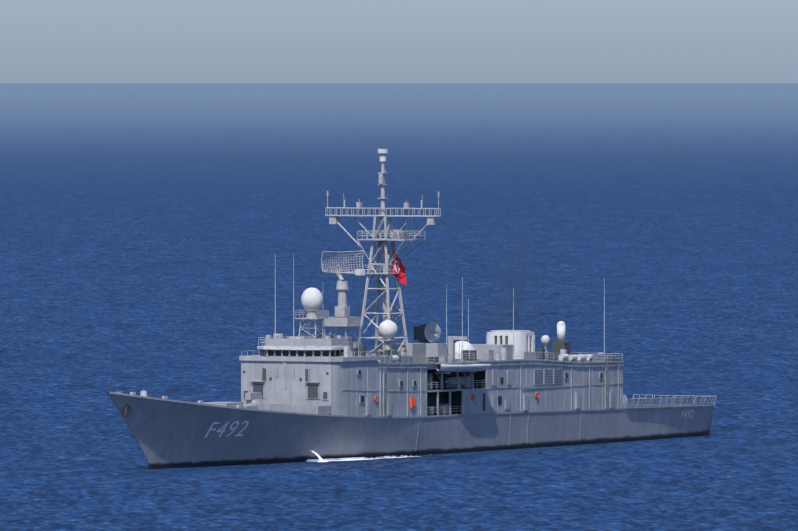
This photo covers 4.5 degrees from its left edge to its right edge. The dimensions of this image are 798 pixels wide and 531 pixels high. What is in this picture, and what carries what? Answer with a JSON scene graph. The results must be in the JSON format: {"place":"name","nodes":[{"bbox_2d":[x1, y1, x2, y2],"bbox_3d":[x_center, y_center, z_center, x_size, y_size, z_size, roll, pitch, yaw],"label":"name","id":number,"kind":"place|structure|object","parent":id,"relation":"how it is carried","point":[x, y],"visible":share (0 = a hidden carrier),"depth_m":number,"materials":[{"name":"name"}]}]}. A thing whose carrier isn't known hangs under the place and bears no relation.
{"place":"outdoors","nodes":[
{"label":"outdoors","id":0,"kind":"place"},
{"bbox_2d":[243,368,328,398],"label":"wall fitting","id":1,"kind":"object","parent":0,"point":[312,391],"depth_m":1166.17,"materials":[{"name":"grey metal"}]},
{"bbox_2d":[0,83,797,530],"bbox_3d":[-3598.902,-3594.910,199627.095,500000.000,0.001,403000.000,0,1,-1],"label":"sea","id":2,"kind":"structure","parent":0,"point":[172,241],"depth_m":2319.58,"materials":[{"name":"liquid"}]},
{"bbox_2d":[305,454,431,461],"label":"wake foam","id":3,"kind":"object","parent":2,"relation":"on","point":[341,459],"visible":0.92,"depth_m":1169.05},
{"bbox_2d":[107,392,713,468],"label":"hull","id":4,"kind":"object","parent":2,"relation":"on","point":[168,434],"visible":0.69,"depth_m":1169.99,"materials":[{"name":"grey metal"}]},
{"bbox_2d":[124,403,132,414],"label":"anchor","id":5,"kind":"object","parent":4,"relation":"attached to","point":[128,411],"visible":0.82,"depth_m":1134.54,"materials":[{"name":"grey metal"}]},
{"bbox_2d":[204,421,248,437],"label":"hull number","id":6,"kind":"object","parent":4,"relation":"attached to","point":[231,428],"visible":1,"depth_m":1148.88,"materials":[{"name":"white paint"}]},
{"bbox_2d":[308,450,327,461],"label":"water spray","id":7,"kind":"object","parent":4,"relation":"attached to","point":[319,457],"visible":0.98,"depth_m":1161.54,"materials":[{"name":"white liquid"}]},
{"bbox_2d":[106,392,714,449],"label":"hull strakes","id":8,"kind":"object","parent":4,"relation":"attached to","point":[511,413],"visible":0.48,"depth_m":1181.78,"materials":[{"name":"grey metal"}]},
{"bbox_2d":[241,360,622,415],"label":"superstructure","id":9,"kind":"object","parent":4,"relation":"on","point":[333,382],"visible":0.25,"depth_m":1177.37,"materials":[{"name":"grey metal"}]},
{"bbox_2d":[243,361,328,399],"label":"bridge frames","id":10,"kind":"structure","parent":9,"relation":"on","point":[307,383],"depth_m":1166.96,"materials":[{"name":"grey metal"}]},
{"bbox_2d":[239,355,379,361],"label":"bridge deck bulwark","id":11,"kind":"object","parent":9,"relation":"on","point":[306,359],"visible":0.9,"depth_m":1167.64,"materials":[{"name":"grey metal"}]},
{"bbox_2d":[379,354,593,360],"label":"life raft canisters","id":12,"kind":"object","parent":9,"relation":"on","point":[564,356],"visible":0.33,"depth_m":1215.66,"materials":[{"name":"white plastic"}]},
{"bbox_2d":[467,369,511,412],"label":"side fittings","id":13,"kind":"object","parent":9,"relation":"attached to","point":[494,382],"depth_m":1197.47,"materials":[{"name":"grey metal"}]},
{"bbox_2d":[413,359,597,362],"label":"deck","id":14,"kind":"structure","parent":9,"relation":"on","point":[455,361],"depth_m":1194.33,"materials":[{"name":"grey metal"}]},
{"bbox_2d":[261,349,343,356],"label":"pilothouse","id":15,"kind":"object","parent":14,"relation":"on","point":[303,350],"depth_m":1167.26,"materials":[{"name":"grey metal"}]},
{"bbox_2d":[275,275,294,346],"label":"whip antennas","id":16,"kind":"object","parent":15,"relation":"on","point":[293,307],"visible":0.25,"depth_m":1167.91,"materials":[{"name":"grey metal"}]},
{"bbox_2d":[260,350,340,356],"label":"window mullions","id":17,"kind":"object","parent":15,"relation":"attached to","point":[296,353],"visible":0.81,"depth_m":1167.74,"materials":[{"name":"grey metal"}]},
{"bbox_2d":[261,350,343,355],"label":"bridge windows","id":18,"kind":"structure","parent":15,"relation":"in","point":[300,353],"depth_m":1167.49,"materials":[{"name":"black glass"}]},
{"bbox_2d":[257,346,349,349],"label":"bridge roof","id":19,"kind":"structure","parent":15,"relation":"on","point":[301,348],"depth_m":1167.32,"materials":[{"name":"grey metal"}]},
{"bbox_2d":[266,310,341,346],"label":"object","id":20,"kind":"object","parent":15,"relation":"on","point":[311,314],"visible":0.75,"depth_m":1172.20,"materials":[{"name":"grey metal"}]},
{"bbox_2d":[301,287,322,309],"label":"radar dome","id":21,"kind":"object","parent":20,"relation":"on","point":[312,298],"visible":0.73,"depth_m":1171.95,"materials":[{"name":"white plastic"}]},
{"bbox_2d":[241,336,414,362],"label":"railings","id":22,"kind":"object","parent":14,"relation":"on","point":[304,343],"visible":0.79,"depth_m":1168.62,"materials":[{"name":"grey metal"}]},
{"bbox_2d":[324,281,360,347],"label":"radar pedestal","id":23,"kind":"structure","parent":14,"relation":"on","point":[342,309],"depth_m":1178.70,"materials":[{"name":"grey metal"}]},
{"bbox_2d":[321,250,363,280],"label":"radar antenna","id":24,"kind":"object","parent":23,"relation":"on","point":[337,272],"visible":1,"depth_m":1179.43,"materials":[{"name":"grey metal"}]},
{"bbox_2d":[355,269,364,274],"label":"box","id":25,"kind":"object","parent":24,"relation":"attached to","point":[359,271],"visible":1,"depth_m":1176.58,"materials":[{"name":"grey metal"}]},
{"bbox_2d":[325,153,440,355],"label":"mast","id":26,"kind":"object","parent":14,"relation":"on","point":[387,313],"visible":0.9,"depth_m":1187.26,"materials":[{"name":"grey metal"}]},
{"bbox_2d":[378,149,387,160],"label":"mast top antenna","id":27,"kind":"object","parent":26,"relation":"on","point":[382,158],"visible":0.96,"depth_m":1187.07,"materials":[{"name":"grey metal"}]},
{"bbox_2d":[392,249,405,284],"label":"ensign","id":28,"kind":"object","parent":26,"relation":"attached to","point":[401,276],"visible":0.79,"depth_m":1187.37,"materials":[{"name":"red fabric"}]},
{"bbox_2d":[291,168,554,347],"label":"rigging lines","id":29,"kind":"object","parent":26,"relation":"attached to","point":[407,279],"visible":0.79,"depth_m":1190.74,"materials":[{"name":"grey metal"}]},
{"bbox_2d":[414,324,438,360],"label":"radar housing","id":30,"kind":"object","parent":14,"relation":"on","point":[419,334],"visible":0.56,"depth_m":1196.23,"materials":[{"name":"black metal"}]},
{"bbox_2d":[424,322,440,341],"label":"radar dish","id":31,"kind":"object","parent":30,"relation":"on","point":[431,330],"visible":1,"depth_m":1196.01,"materials":[{"name":"grey metal"}]},
{"bbox_2d":[266,311,603,362],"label":"canvas dodgers","id":32,"kind":"object","parent":14,"relation":"on","point":[527,355],"visible":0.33,"depth_m":1172.42,"materials":[{"name":"grey fabric"}]},
{"bbox_2d":[273,334,604,361],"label":"deck lockers","id":33,"kind":"object","parent":14,"relation":"on","point":[498,357],"visible":0.19,"depth_m":1182.70,"materials":[{"name":"grey metal"}]},
{"bbox_2d":[434,336,476,383],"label":"davit","id":34,"kind":"object","parent":14,"relation":"on","point":[451,346],"visible":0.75,"depth_m":1189.19,"materials":[{"name":"grey metal"}]},
{"bbox_2d":[436,364,489,371],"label":"boat","id":35,"kind":"object","parent":34,"relation":"hanging from","point":[462,368],"visible":0.92,"depth_m":1187.89,"materials":[{"name":"grey"}]},
{"bbox_2d":[322,278,604,360],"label":"whip antennas","id":36,"kind":"object","parent":14,"relation":"on","point":[513,319],"visible":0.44,"depth_m":1213.99,"materials":[{"name":"grey metal"}]},
{"bbox_2d":[316,334,615,362],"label":"dark deck gear","id":37,"kind":"object","parent":14,"relation":"on","point":[539,351],"visible":0.4,"depth_m":1199.46,"materials":[{"name":"grey metal"}]},
{"bbox_2d":[378,320,564,359],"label":"radome","id":38,"kind":"object","parent":14,"relation":"on","point":[387,329],"visible":0.79,"depth_m":1203.63,"materials":[{"name":"white plastic"}]},
{"bbox_2d":[353,342,591,362],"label":"deckhouse structures","id":39,"kind":"object","parent":14,"relation":"on","point":[419,351],"visible":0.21,"depth_m":1191.22,"materials":[{"name":"grey metal"}]},
{"bbox_2d":[486,332,534,359],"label":"stack","id":40,"kind":"object","parent":14,"relation":"on","point":[521,343],"depth_m":1213.52,"materials":[{"name":"grey metal"}]},
{"bbox_2d":[491,330,530,332],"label":"funnel top","id":41,"kind":"object","parent":40,"relation":"on","point":[516,331],"depth_m":1214.89,"materials":[{"name":"grey metal"}]},
{"bbox_2d":[425,351,622,362],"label":"guard rails","id":42,"kind":"object","parent":14,"relation":"on","point":[584,356],"visible":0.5,"depth_m":1210.23,"materials":[{"name":"grey metal"}]},
{"bbox_2d":[548,341,573,359],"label":"gun mount","id":43,"kind":"object","parent":14,"relation":"on","point":[557,346],"visible":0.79,"depth_m":1226.52,"materials":[{"name":"grey metal"}]},
{"bbox_2d":[342,359,623,415],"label":"wall ribs","id":44,"kind":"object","parent":4,"relation":"attached to","point":[526,364],"depth_m":1200.59,"materials":[{"name":"grey metal"}]},
{"bbox_2d":[374,392,538,407],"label":"lifebuoys","id":45,"kind":"object","parent":44,"relation":"attached to","point":[412,401],"visible":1,"depth_m":1180.10,"materials":[{"name":"orange"}]},
{"bbox_2d":[357,361,623,415],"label":"side frames","id":46,"kind":"structure","parent":44,"relation":"attached to","point":[525,404],"depth_m":1206.71,"materials":[{"name":"grey metal"}]},
{"bbox_2d":[358,369,602,401],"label":"wall vents","id":47,"kind":"object","parent":46,"relation":"attached to","point":[401,384],"visible":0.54,"depth_m":1208.91,"materials":[{"name":"grey"}]},
{"bbox_2d":[427,404,698,415],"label":"deck","id":48,"kind":"structure","parent":4,"relation":"on","point":[627,405],"depth_m":1246.51,"materials":[{"name":"grey metal"}]},
{"bbox_2d":[116,391,241,407],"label":"deck bollards","id":49,"kind":"object","parent":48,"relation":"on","point":[143,393],"visible":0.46,"depth_m":1138.80,"materials":[{"name":"grey metal"}]},
{"bbox_2d":[203,392,330,413],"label":"foredeck weapons","id":50,"kind":"object","parent":48,"relation":"on","point":[253,400],"visible":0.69,"depth_m":1160.17,"materials":[{"name":"grey metal"}]},
{"bbox_2d":[427,369,485,414],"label":"recess interior","id":51,"kind":"object","parent":48,"relation":"on","point":[444,396],"visible":0.12,"depth_m":1191.63,"materials":[{"name":"black metal"}]},
{"bbox_2d":[427,372,470,414],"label":"boat bay interior","id":52,"kind":"object","parent":51,"relation":"in","point":[443,407],"visible":0.56,"depth_m":1190.40,"materials":[{"name":"grey metal"}]},
{"bbox_2d":[426,369,487,415],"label":"recess frames","id":53,"kind":"structure","parent":51,"relation":"in","point":[457,389],"depth_m":1189.28,"materials":[{"name":"grey metal"}]},
{"bbox_2d":[427,380,486,413],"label":"railings","id":54,"kind":"object","parent":51,"relation":"in","point":[467,385],"visible":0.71,"depth_m":1189.17,"materials":[{"name":"grey metal"}]},
{"bbox_2d":[623,395,716,408],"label":"flight deck nets","id":55,"kind":"object","parent":48,"relation":"on","point":[673,397],"visible":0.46,"depth_m":1242.37},
{"bbox_2d":[681,410,693,418],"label":"hull number","id":56,"kind":"object","parent":4,"relation":"attached to","point":[686,414],"visible":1,"depth_m":1243.02,"materials":[{"name":"grey paint"}]},
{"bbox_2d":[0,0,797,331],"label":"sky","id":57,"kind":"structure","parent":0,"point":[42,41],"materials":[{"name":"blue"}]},
{"bbox_2d":[379,339,547,359],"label":"topside posts","id":58,"kind":"object","parent":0,"point":[387,344],"visible":0.35,"depth_m":1179.76,"materials":[{"name":"grey metal"}]}
]}

